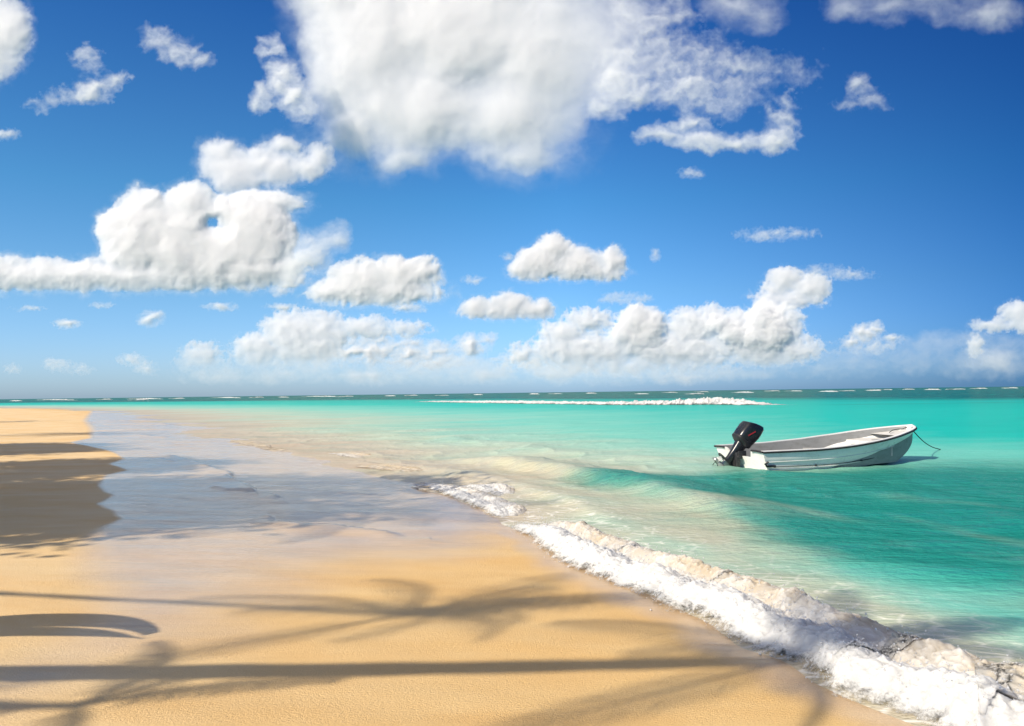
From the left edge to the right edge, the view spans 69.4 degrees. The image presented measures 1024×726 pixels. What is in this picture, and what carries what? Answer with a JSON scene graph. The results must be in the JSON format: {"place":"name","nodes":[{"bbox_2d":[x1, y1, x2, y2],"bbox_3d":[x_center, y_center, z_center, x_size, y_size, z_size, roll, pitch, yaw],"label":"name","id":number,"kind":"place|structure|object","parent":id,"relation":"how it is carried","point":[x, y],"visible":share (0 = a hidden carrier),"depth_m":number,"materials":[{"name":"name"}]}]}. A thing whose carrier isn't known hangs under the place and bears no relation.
{"place":"outdoors","nodes":[
{"label":"outdoors","id":0,"kind":"place"},
{"bbox_2d":[0,408,914,725],"bbox_3d":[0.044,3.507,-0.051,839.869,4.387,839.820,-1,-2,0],"label":"beach","id":1,"kind":"structure","parent":0,"point":[162,574],"depth_m":5.52,"materials":[{"name":"beige sand"}]},
{"bbox_2d":[0,386,1023,725],"bbox_3d":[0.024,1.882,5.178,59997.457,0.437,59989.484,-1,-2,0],"label":"sea","id":2,"kind":"structure","parent":0,"point":[924,536],"depth_m":14.11,"materials":[{"name":"liquid"}]},
{"bbox_2d":[228,438,292,452],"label":"breaking wave","id":3,"kind":"object","parent":2,"relation":"on","point":[259,445],"visible":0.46,"depth_m":24.93,"materials":[{"name":"liquid"}]},
{"bbox_2d":[306,396,339,396],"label":"breaking wave","id":4,"kind":"object","parent":2,"relation":"on","point":[321,396],"visible":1,"depth_m":864.69,"materials":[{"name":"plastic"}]},
{"bbox_2d":[329,452,371,457],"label":"breaking wave","id":5,"kind":"object","parent":2,"relation":"on","point":[355,454],"visible":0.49,"depth_m":20.53,"materials":[{"name":"liquid"}]},
{"bbox_2d":[357,464,422,471],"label":"breaking wave","id":6,"kind":"object","parent":2,"relation":"on","point":[392,467],"visible":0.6,"depth_m":16.82,"materials":[{"name":"liquid"}]},
{"bbox_2d":[411,486,444,492],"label":"breaking wave","id":7,"kind":"object","parent":2,"relation":"on","point":[425,488],"visible":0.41,"depth_m":12.96,"materials":[{"name":"liquid"}]},
{"bbox_2d":[413,479,526,516],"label":"breaking wave","id":8,"kind":"object","parent":2,"relation":"on","point":[497,506],"visible":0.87,"depth_m":11.46,"materials":[{"name":"liquid"}]},
{"bbox_2d":[460,481,514,496],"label":"breaking wave","id":9,"kind":"object","parent":2,"relation":"on","point":[501,488],"visible":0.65,"depth_m":12.81,"materials":[{"name":"liquid"}]},
{"bbox_2d":[421,397,782,404],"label":"breaking wave","id":10,"kind":"object","parent":2,"relation":"on","point":[718,400],"visible":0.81,"depth_m":90.66,"materials":[{"name":"liquid"}]},
{"bbox_2d":[511,514,1023,725],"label":"breaking wave","id":11,"kind":"object","parent":2,"relation":"on","point":[953,685],"visible":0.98,"depth_m":4.77,"materials":[{"name":"liquid"}]},
{"bbox_2d":[712,421,916,470],"bbox_3d":[6.935,1.897,16.633,5.641,1.305,1.900,0,-1,-21],"label":"motor boat","id":12,"kind":"object","parent":2,"relation":"on","point":[869,446],"visible":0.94,"depth_m":15.97,"materials":[{"name":"grey paint"}]},
{"bbox_2d":[0,0,1023,398],"label":"sky","id":13,"kind":"structure","parent":0,"point":[199,198],"materials":[{"name":"blue"}]}
]}

